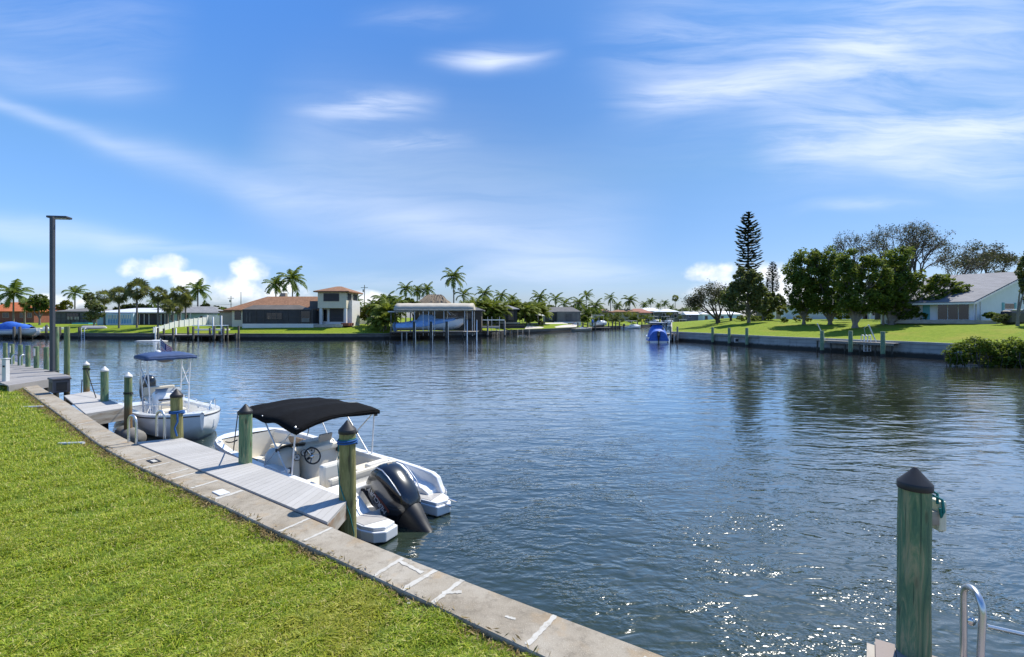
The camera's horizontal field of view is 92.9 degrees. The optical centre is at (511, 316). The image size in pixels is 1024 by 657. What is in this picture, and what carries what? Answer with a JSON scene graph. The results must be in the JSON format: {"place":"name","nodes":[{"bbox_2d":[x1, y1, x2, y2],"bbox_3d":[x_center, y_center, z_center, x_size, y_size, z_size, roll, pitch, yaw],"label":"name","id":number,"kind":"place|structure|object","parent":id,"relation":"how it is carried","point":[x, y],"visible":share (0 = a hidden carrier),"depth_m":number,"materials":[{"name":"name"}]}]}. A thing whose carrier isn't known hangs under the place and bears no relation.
{"place":"outdoors","nodes":[
{"label":"outdoors","id":0,"kind":"place"},
{"bbox_2d":[0,385,540,656],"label":"lawn","id":1,"kind":"structure","parent":0,"point":[122,550],"depth_m":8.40,"materials":[{"name":"plant"}]},
{"bbox_2d":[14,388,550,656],"bbox_3d":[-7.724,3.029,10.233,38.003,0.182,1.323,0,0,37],"label":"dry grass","id":2,"kind":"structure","parent":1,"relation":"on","point":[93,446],"depth_m":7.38,"materials":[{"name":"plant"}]},
{"bbox_2d":[0,317,647,333],"bbox_3d":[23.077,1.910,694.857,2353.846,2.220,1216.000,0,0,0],"label":"ground","id":3,"kind":"structure","parent":0,"point":[361,328],"depth_m":93.15,"materials":[{"name":"plant"}]},
{"bbox_2d":[0,279,33,321],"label":"coconut palm","id":4,"kind":"object","parent":3,"relation":"on","point":[13,290],"visible":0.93,"depth_m":111.65,"materials":[{"name":"green plant"}]},
{"bbox_2d":[0,302,62,322],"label":"house","id":5,"kind":"structure","parent":3,"relation":"on","point":[6,315],"depth_m":128.00,"materials":[{"name":"red brick"}]},
{"bbox_2d":[25,294,48,324],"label":"broadleaf tree","id":6,"kind":"object","parent":3,"relation":"on","point":[39,303],"visible":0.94,"depth_m":104.48,"materials":[{"name":"green plant"}]},
{"bbox_2d":[55,300,73,309],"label":"broadleaf tree","id":7,"kind":"object","parent":3,"relation":"on","point":[63,304],"visible":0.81,"depth_m":135.92,"materials":[{"name":"green plant"}]},
{"bbox_2d":[61,284,89,308],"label":"coconut palm","id":8,"kind":"object","parent":3,"relation":"on","point":[75,289],"visible":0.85,"depth_m":131.40,"materials":[{"name":"green plant"}]},
{"bbox_2d":[55,308,108,323],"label":"pool enclosure","id":9,"kind":"object","parent":3,"relation":"on","point":[70,316],"visible":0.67,"depth_m":112.00,"materials":[{"name":"grey metal"}]},
{"bbox_2d":[82,299,107,325],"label":"broadleaf tree","id":10,"kind":"object","parent":3,"relation":"on","point":[94,306],"visible":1,"depth_m":98.91,"materials":[{"name":"green plant"}]},
{"bbox_2d":[94,289,112,324],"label":"cabbage palm","id":11,"kind":"object","parent":3,"relation":"on","point":[104,300],"visible":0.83,"depth_m":104.12,"materials":[{"name":"green plant"}]},
{"bbox_2d":[108,286,128,327],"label":"cabbage palm","id":12,"kind":"object","parent":3,"relation":"on","point":[119,298],"visible":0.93,"depth_m":94.67,"materials":[{"name":"green plant"}]},
{"bbox_2d":[122,277,150,327],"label":"cabbage palm","id":13,"kind":"object","parent":3,"relation":"on","point":[142,291],"visible":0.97,"depth_m":94.80,"materials":[{"name":"green plant"}]},
{"bbox_2d":[149,286,168,326],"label":"cabbage palm","id":14,"kind":"object","parent":3,"relation":"on","point":[157,299],"visible":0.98,"depth_m":95.75,"materials":[{"name":"green plant"}]},
{"bbox_2d":[97,306,222,324],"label":"house","id":15,"kind":"structure","parent":3,"relation":"on","point":[147,316],"depth_m":104.60,"materials":[{"name":"white"}]},
{"bbox_2d":[160,298,176,323],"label":"cabbage palm","id":16,"kind":"object","parent":3,"relation":"on","point":[168,308],"visible":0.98,"depth_m":92.77,"materials":[{"name":"green plant"}]},
{"bbox_2d":[169,284,193,319],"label":"cabbage palm","id":17,"kind":"object","parent":3,"relation":"on","point":[183,290],"visible":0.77,"depth_m":98.79,"materials":[{"name":"green plant"}]},
{"bbox_2d":[153,315,219,332],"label":"vinyl fence","id":18,"kind":"object","parent":3,"relation":"on","point":[206,320],"visible":0.69,"depth_m":99.13,"materials":[{"name":"plastic"}]},
{"bbox_2d":[184,278,211,305],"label":"coconut palm","id":19,"kind":"object","parent":3,"relation":"on","point":[198,287],"visible":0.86,"depth_m":115.78,"materials":[{"name":"green plant"}]},
{"bbox_2d":[261,274,288,296],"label":"coconut palm","id":20,"kind":"object","parent":3,"relation":"on","point":[276,282],"visible":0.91,"depth_m":123.25,"materials":[{"name":"green plant"}]},
{"bbox_2d":[218,286,362,327],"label":"house","id":21,"kind":"structure","parent":3,"relation":"on","point":[338,306],"depth_m":94.80,"materials":[{"name":"beige paint"}]},
{"bbox_2d":[266,312,281,319],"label":"window","id":22,"kind":"structure","parent":21,"relation":"in","point":[269,315],"depth_m":93.35,"materials":[{"name":"grey glass"}]},
{"bbox_2d":[323,293,338,300],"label":"shuttered window","id":23,"kind":"structure","parent":21,"relation":"in","point":[326,296],"depth_m":94.77,"materials":[{"name":"glass"}]},
{"bbox_2d":[276,266,307,296],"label":"coconut palm","id":24,"kind":"object","parent":3,"relation":"on","point":[293,277],"visible":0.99,"depth_m":122.99,"materials":[{"name":"green plant"}]},
{"bbox_2d":[0,324,651,338],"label":"seawall","id":25,"kind":"object","parent":3,"relation":"on","point":[253,336],"visible":0.25,"depth_m":88.97,"materials":[{"name":"concrete"}]},
{"bbox_2d":[365,309,399,331],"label":"areca palm","id":26,"kind":"object","parent":3,"relation":"on","point":[378,319],"visible":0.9,"depth_m":89.43,"materials":[{"name":"green plant"}]},
{"bbox_2d":[367,297,406,329],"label":"areca palm","id":27,"kind":"object","parent":3,"relation":"on","point":[386,306],"visible":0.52,"depth_m":91.78,"materials":[{"name":"green plant"}]},
{"bbox_2d":[370,298,404,326],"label":"broadleaf tree","id":28,"kind":"object","parent":3,"relation":"on","point":[387,300],"visible":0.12,"depth_m":95.03,"materials":[{"name":"green plant"}]},
{"bbox_2d":[370,291,408,319],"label":"coconut palm","id":29,"kind":"object","parent":3,"relation":"on","point":[383,296],"visible":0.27,"depth_m":97.80,"materials":[{"name":"green plant"}]},
{"bbox_2d":[396,281,415,321],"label":"coconut palm","id":30,"kind":"object","parent":3,"relation":"on","point":[404,288],"visible":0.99,"depth_m":126.29,"materials":[{"name":"green plant"}]},
{"bbox_2d":[418,281,434,297],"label":"coconut palm","id":31,"kind":"object","parent":3,"relation":"on","point":[426,290],"visible":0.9,"depth_m":129.31,"materials":[{"name":"green plant"}]},
{"bbox_2d":[419,294,450,302],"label":"thatched hut","id":32,"kind":"object","parent":3,"relation":"on","point":[433,298],"visible":0.61,"depth_m":105.83,"materials":[{"name":"beige plant"}]},
{"bbox_2d":[413,307,484,331],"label":"house","id":33,"kind":"structure","parent":3,"relation":"on","point":[458,314],"depth_m":99.00,"materials":[{"name":"grey wood"}]},
{"bbox_2d":[441,266,466,302],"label":"coconut palm","id":34,"kind":"object","parent":3,"relation":"on","point":[453,278],"visible":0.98,"depth_m":124.29,"materials":[{"name":"green plant"}]},
{"bbox_2d":[474,285,493,300],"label":"coconut palm","id":35,"kind":"object","parent":3,"relation":"on","point":[483,292],"visible":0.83,"depth_m":136.01,"materials":[{"name":"green plant"}]},
{"bbox_2d":[476,298,503,324],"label":"areca palm","id":36,"kind":"object","parent":3,"relation":"on","point":[495,305],"visible":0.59,"depth_m":110.92,"materials":[{"name":"green plant"}]},
{"bbox_2d":[482,311,503,321],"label":"shrub","id":37,"kind":"object","parent":3,"relation":"on","point":[492,317],"visible":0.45,"depth_m":110.05,"materials":[{"name":"green plant"}]},
{"bbox_2d":[484,295,512,324],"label":"areca palm","id":38,"kind":"object","parent":3,"relation":"on","point":[505,309],"visible":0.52,"depth_m":113.33,"materials":[{"name":"green plant"}]},
{"bbox_2d":[482,305,519,324],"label":"house","id":39,"kind":"structure","parent":3,"relation":"on","point":[509,318],"depth_m":118.00,"materials":[{"name":"grey"}]},
{"bbox_2d":[516,301,537,324],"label":"areca palm","id":40,"kind":"object","parent":3,"relation":"on","point":[521,311],"visible":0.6,"depth_m":123.76,"materials":[{"name":"green plant"}]},
{"bbox_2d":[531,298,552,319],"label":"areca palm","id":41,"kind":"object","parent":3,"relation":"on","point":[545,312],"visible":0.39,"depth_m":133.10,"materials":[{"name":"green plant"}]},
{"bbox_2d":[525,322,576,328],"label":"patio","id":42,"kind":"structure","parent":3,"relation":"on","point":[528,326],"depth_m":135.14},
{"bbox_2d":[543,307,580,325],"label":"house","id":43,"kind":"structure","parent":3,"relation":"on","point":[566,314],"depth_m":148.50,"materials":[{"name":"beige paint"}]},
{"bbox_2d":[570,295,586,310],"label":"coconut palm","id":44,"kind":"object","parent":3,"relation":"on","point":[579,303],"visible":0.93,"depth_m":169.84,"materials":[{"name":"green plant"}]},
{"bbox_2d":[586,298,605,317],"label":"coconut palm","id":45,"kind":"object","parent":3,"relation":"on","point":[594,305],"visible":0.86,"depth_m":169.56,"materials":[{"name":"green plant"}]},
{"bbox_2d":[612,309,639,320],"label":"house","id":46,"kind":"structure","parent":3,"relation":"on","point":[622,311],"depth_m":205.00,"materials":[{"name":"beige paint"}]},
{"bbox_2d":[654,309,678,321],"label":"house","id":47,"kind":"structure","parent":3,"relation":"on","point":[662,312],"depth_m":225.00,"materials":[{"name":"white metal"}]},
{"bbox_2d":[680,312,699,321],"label":"boat shed","id":48,"kind":"object","parent":3,"relation":"on","point":[690,316],"visible":0.95,"depth_m":208.00,"materials":[{"name":"white metal"}]},
{"bbox_2d":[698,311,742,319],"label":"house","id":49,"kind":"structure","parent":3,"relation":"on","point":[703,316],"depth_m":240.00,"materials":[{"name":"blue paint"}]},
{"bbox_2d":[765,261,780,291],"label":"norfolk pine","id":50,"kind":"object","parent":3,"relation":"on","point":[772,276],"visible":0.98,"depth_m":149.58,"materials":[{"name":"green plant"}]},
{"bbox_2d":[0,327,1023,656],"bbox_3d":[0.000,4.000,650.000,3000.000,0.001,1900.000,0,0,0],"label":"water","id":51,"kind":"structure","parent":0,"point":[668,497],"depth_m":13.28,"materials":[{"name":"blue liquid"}]},
{"bbox_2d":[0,321,36,335],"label":"motor boat","id":52,"kind":"object","parent":51,"relation":"on","point":[6,329],"visible":0.97,"depth_m":87.31,"materials":[{"name":"fabric"}]},
{"bbox_2d":[25,345,30,366],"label":"mooring piling","id":53,"kind":"object","parent":51,"relation":"in","point":[27,355],"visible":0.39,"depth_m":27.53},
{"bbox_2d":[33,346,38,367],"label":"mooring piling","id":54,"kind":"object","parent":51,"relation":"in","point":[36,355],"visible":0.38,"depth_m":26.83,"materials":[{"name":"green wood"}]},
{"bbox_2d":[43,347,48,390],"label":"mooring piling","id":55,"kind":"object","parent":51,"relation":"in","point":[45,358],"visible":0.38,"depth_m":26.12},
{"bbox_2d":[53,327,58,393],"bbox_3d":[-23.805,2.951,25.398,0.256,4.899,0.259,0,0,0],"label":"mooring piling","id":56,"kind":"object","parent":51,"relation":"in","point":[56,348],"visible":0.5,"depth_m":25.32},
{"bbox_2d":[64,327,69,397],"bbox_3d":[-21.956,2.937,23.993,0.246,4.926,0.247,0,0,0],"label":"mooring piling","id":57,"kind":"object","parent":51,"relation":"in","point":[66,350],"visible":0.58,"depth_m":23.91,"materials":[{"name":"wood"}]},
{"bbox_2d":[82,361,90,391],"bbox_3d":[-16.965,3.581,19.400,0.265,3.639,0.265,0,0,0],"label":"mooring piling","id":58,"kind":"object","parent":51,"relation":"in","point":[86,380],"visible":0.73,"depth_m":19.32,"materials":[{"name":"green wood"}]},
{"bbox_2d":[100,366,108,429],"bbox_3d":[-14.413,3.571,17.200,0.248,3.657,0.247,0,0,0],"label":"mooring piling","id":59,"kind":"object","parent":51,"relation":"in","point":[104,383],"visible":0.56,"depth_m":17.12,"materials":[{"name":"green wood"}]},
{"bbox_2d":[123,372,133,429],"bbox_3d":[-12.149,3.571,15.401,0.271,3.657,0.271,0,0,0],"label":"mooring piling","id":60,"kind":"object","parent":51,"relation":"in","point":[128,392],"visible":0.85,"depth_m":15.32,"materials":[{"name":"green wood"}]},
{"bbox_2d":[114,426,146,442],"bbox_3d":[-12.114,3.780,15.429,1.470,0.560,0.552,0,0,36],"label":"float","id":61,"kind":"object","parent":51,"relation":"on","point":[122,432],"visible":0.62,"depth_m":15.11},
{"bbox_2d":[117,350,220,439],"bbox_3d":[-12.680,2.949,18.008,7.162,3.417,2.428,0,0,41],"label":"console boat","id":62,"kind":"object","parent":51,"relation":"on","point":[200,419],"visible":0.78,"depth_m":17.59,"materials":[{"name":"white plastic"}]},
{"bbox_2d":[168,389,184,438],"bbox_3d":[-8.261,3.584,11.987,0.347,3.632,0.374,0,0,0],"label":"mooring piling","id":63,"kind":"object","parent":51,"relation":"in","point":[176,412],"visible":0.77,"depth_m":11.90,"materials":[{"name":"green wood"}]},
{"bbox_2d":[156,334,232,339],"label":"dock","id":64,"kind":"object","parent":51,"relation":"in","point":[179,335],"visible":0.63,"depth_m":83.83,"materials":[{"name":"grey wood"}]},
{"bbox_2d":[238,404,252,492],"bbox_3d":[-5.460,3.590,9.951,0.272,3.620,0.272,0,0,0],"label":"mooring piling","id":65,"kind":"object","parent":51,"relation":"in","point":[245,411],"visible":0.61,"depth_m":9.86,"materials":[{"name":"green wood"}]},
{"bbox_2d":[214,397,457,542],"bbox_3d":[-4.233,3.381,11.075,8.168,2.626,2.268,0,0,36],"label":"deck boat","id":66,"kind":"object","parent":51,"relation":"on","point":[392,493],"visible":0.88,"depth_m":10.46,"materials":[{"name":"white plastic"}]},
{"bbox_2d":[23,385,662,656],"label":"seawall","id":67,"kind":"object","parent":51,"relation":"in","point":[548,633],"visible":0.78,"depth_m":5.79,"materials":[{"name":"concrete"}]},
{"bbox_2d":[0,358,70,391],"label":"dock","id":68,"kind":"object","parent":67,"relation":"on","point":[21,376],"visible":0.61,"depth_m":23.05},
{"bbox_2d":[1,358,10,384],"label":"power pedestal","id":69,"kind":"object","parent":68,"relation":"on","point":[5,369],"visible":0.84,"depth_m":21.28,"materials":[{"name":"white plastic"}]},
{"bbox_2d":[44,215,71,371],"bbox_3d":[-23.884,-1.245,25.469,1.004,8.130,0.950,0,0,0],"label":"lamp post","id":70,"kind":"object","parent":68,"relation":"on","point":[52,219],"visible":1,"depth_m":25.13,"materials":[{"name":"grey metal"}]},
{"bbox_2d":[47,376,71,392],"bbox_3d":[-17.977,2.688,19.325,0.736,0.574,0.592,0,0,36],"label":"dock box","id":71,"kind":"object","parent":67,"relation":"on","point":[61,384],"visible":1,"depth_m":19.11,"materials":[{"name":"black plastic"}]},
{"bbox_2d":[64,391,123,423],"bbox_3d":[-14.935,3.178,17.317,5.901,0.405,1.075,0,0,42],"label":"dock","id":72,"kind":"object","parent":67,"relation":"attached to","point":[90,405],"visible":0.83,"depth_m":15.99,"materials":[{"name":"grey wood"}]},
{"bbox_2d":[137,438,346,529],"bbox_3d":[-5.577,3.118,9.638,7.716,0.285,0.836,0,0,36],"label":"dock","id":73,"kind":"object","parent":67,"relation":"attached to","point":[327,508],"visible":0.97,"depth_m":8.85,"materials":[{"name":"grey wood"}]},
{"bbox_2d":[127,410,165,444],"bbox_3d":[-8.862,2.891,11.807,0.376,1.168,0.676,0,0,25],"label":"grab rail","id":74,"kind":"object","parent":73,"relation":"attached to","point":[136,425],"visible":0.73,"depth_m":11.59,"materials":[{"name":"metal"}]},
{"bbox_2d":[867,639,935,656],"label":"dock","id":75,"kind":"object","parent":67,"relation":"on","point":[879,648],"visible":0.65,"depth_m":4.37,"materials":[{"name":"concrete"}]},
{"bbox_2d":[959,583,1023,656],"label":"grab rail","id":76,"kind":"object","parent":75,"relation":"attached to","point":[965,621],"visible":1,"depth_m":4.15,"materials":[{"name":"metal"}]},
{"bbox_2d":[337,420,357,537],"bbox_3d":[-2.696,3.547,7.998,0.335,3.705,0.335,0,0,0],"label":"mooring piling","id":77,"kind":"object","parent":51,"relation":"in","point":[347,441],"visible":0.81,"depth_m":7.88,"materials":[{"name":"green wood"}]},
{"bbox_2d":[390,331,477,338],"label":"dock","id":78,"kind":"object","parent":51,"relation":"in","point":[419,332],"visible":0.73,"depth_m":87.35,"materials":[{"name":"grey wood"}]},
{"bbox_2d":[394,303,475,335],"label":"boat shelter","id":79,"kind":"object","parent":78,"relation":"on","point":[434,307],"visible":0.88,"depth_m":87.86,"materials":[{"name":"metal"}]},
{"bbox_2d":[392,315,463,330],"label":"covered boat","id":80,"kind":"object","parent":79,"relation":"hanging from","point":[454,323],"visible":0.85,"depth_m":88.96,"materials":[{"name":"blue fabric"}]},
{"bbox_2d":[646,322,668,341],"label":"motor boat","id":81,"kind":"object","parent":51,"relation":"on","point":[657,333],"visible":0.87,"depth_m":77.15,"materials":[{"name":"fabric"}]},
{"bbox_2d":[671,322,1022,365],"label":"seawall","id":82,"kind":"object","parent":51,"relation":"in","point":[932,350],"visible":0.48,"depth_m":57.01,"materials":[{"name":"concrete"}]},
{"bbox_2d":[848,331,852,354],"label":"piling","id":83,"kind":"object","parent":51,"relation":"in","point":[850,342],"visible":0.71,"depth_m":51.69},
{"bbox_2d":[817,340,900,356],"bbox_3d":[37.102,3.920,52.456,1.297,2.560,7.765,0,0,-26],"label":"dock","id":84,"kind":"object","parent":51,"relation":"in","point":[875,344],"visible":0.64,"depth_m":51.51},
{"bbox_2d":[880,331,884,356],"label":"piling","id":85,"kind":"object","parent":51,"relation":"in","point":[882,343],"visible":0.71,"depth_m":48.95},
{"bbox_2d":[896,467,945,656],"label":"mooring piling","id":86,"kind":"object","parent":51,"relation":"in","point":[918,516],"visible":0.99,"depth_m":4.23,"materials":[{"name":"green wood"}]},
{"bbox_2d":[932,498,945,530],"bbox_3d":[3.787,1.755,4.325,0.073,0.270,0.110,0,0,0],"label":"fender","id":87,"kind":"object","parent":86,"relation":"hanging from","point":[942,525],"visible":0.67,"depth_m":4.28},
{"bbox_2d":[0,0,1023,317],"label":"sky","id":88,"kind":"structure","parent":0,"point":[569,147],"materials":[{"name":"blue"}]},
{"bbox_2d":[672,318,1023,343],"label":"ground","id":89,"kind":"structure","parent":0,"point":[938,333],"depth_m":61.53,"materials":[{"name":"plant"}]},
{"bbox_2d":[678,278,728,323],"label":"open tree","id":90,"kind":"object","parent":89,"relation":"on","point":[695,300],"visible":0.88,"depth_m":93.36,"materials":[{"name":"green plant"}]},
{"bbox_2d":[719,267,773,322],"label":"broadleaf tree","id":91,"kind":"object","parent":89,"relation":"on","point":[745,282],"visible":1,"depth_m":84.75,"materials":[{"name":"green plant"}]},
{"bbox_2d":[734,211,764,313],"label":"norfolk pine","id":92,"kind":"object","parent":89,"relation":"on","point":[748,250],"visible":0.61,"depth_m":117.37,"materials":[{"name":"green plant"}]},
{"bbox_2d":[756,290,786,319],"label":"broadleaf tree","id":93,"kind":"object","parent":89,"relation":"on","point":[779,300],"visible":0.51,"depth_m":91.30,"materials":[{"name":"green plant"}]},
{"bbox_2d":[780,247,831,323],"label":"broadleaf tree","id":94,"kind":"object","parent":89,"relation":"on","point":[797,296],"visible":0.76,"depth_m":73.57,"materials":[{"name":"green plant"}]},
{"bbox_2d":[799,244,850,324],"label":"broadleaf tree","id":95,"kind":"object","parent":89,"relation":"on","point":[826,260],"visible":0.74,"depth_m":70.81,"materials":[{"name":"green plant"}]},
{"bbox_2d":[781,298,874,318],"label":"house","id":96,"kind":"structure","parent":89,"relation":"on","point":[789,315],"depth_m":96.00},
{"bbox_2d":[829,247,894,327],"bbox_3d":[45.378,-3.457,63.259,6.724,11.313,5.794,0,0,0],"label":"broadleaf tree","id":97,"kind":"object","parent":89,"relation":"on","point":[851,299],"visible":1,"depth_m":62.51,"materials":[{"name":"green plant"}]},
{"bbox_2d":[826,228,953,319],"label":"open tree","id":98,"kind":"object","parent":89,"relation":"on","point":[877,315],"visible":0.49,"depth_m":87.07,"materials":[{"name":"green plant"}]},
{"bbox_2d":[882,272,909,324],"bbox_3d":[49.632,-1.998,62.932,2.948,7.756,3.774,0,0,37],"label":"broadleaf tree","id":99,"kind":"object","parent":89,"relation":"on","point":[899,279],"visible":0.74,"depth_m":62.35,"materials":[{"name":"green plant"}]},
{"bbox_2d":[897,305,927,319],"bbox_3d":[52.610,-0.566,63.887,3.776,2.054,1.710,0,0,0],"label":"shrub","id":100,"kind":"object","parent":89,"relation":"on","point":[908,315],"visible":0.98,"depth_m":63.64,"materials":[{"name":"green plant"}]},
{"bbox_2d":[866,245,973,324],"bbox_3d":[53.790,-3.785,64.649,13.192,11.250,5.083,0,0,0],"label":"broadleaf tree","id":101,"kind":"object","parent":89,"relation":"on","point":[936,282],"visible":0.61,"depth_m":63.65,"materials":[{"name":"green plant"}]},
{"bbox_2d":[857,220,997,280],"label":"open tree","id":102,"kind":"object","parent":89,"relation":"on","point":[924,239],"visible":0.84,"depth_m":80.36,"materials":[{"name":"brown plant"}]},
{"bbox_2d":[881,272,1023,323],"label":"house","id":103,"kind":"structure","parent":89,"relation":"on","point":[993,292],"depth_m":62.47,"materials":[{"name":"paint"}]},
{"bbox_2d":[937,304,969,319],"bbox_3d":[55.757,-0.766,61.485,0.102,2.300,3.169,0,0,-38],"label":"window","id":104,"kind":"structure","parent":103,"relation":"in","point":[954,311],"depth_m":61.41,"materials":[{"name":"grey glass"}]},
{"bbox_2d":[921,238,1021,274],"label":"open tree","id":105,"kind":"object","parent":89,"relation":"on","point":[1007,258],"visible":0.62,"depth_m":90.71,"materials":[{"name":"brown plant"}]},
{"bbox_2d":[941,336,1023,368],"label":"mangrove bush","id":106,"kind":"object","parent":89,"relation":"on","point":[993,353],"visible":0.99,"depth_m":39.13,"materials":[{"name":"green plant"}]},
{"bbox_2d":[991,313,1011,322],"bbox_3d":[55.603,0.113,55.385,1.974,1.175,1.245,0,0,0],"label":"shrub","id":107,"kind":"object","parent":89,"relation":"on","point":[1001,317],"visible":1,"depth_m":55.15,"materials":[{"name":"green plant"}]},
{"bbox_2d":[1000,309,1023,323],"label":"car","id":108,"kind":"object","parent":89,"relation":"on","point":[1012,313],"visible":0.78,"depth_m":55.40,"materials":[{"name":"white"}]},
{"bbox_2d":[1014,251,1023,325],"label":"broadleaf tree","id":109,"kind":"object","parent":89,"relation":"on","point":[1019,272],"visible":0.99,"depth_m":53.20,"materials":[{"name":"green plant"}]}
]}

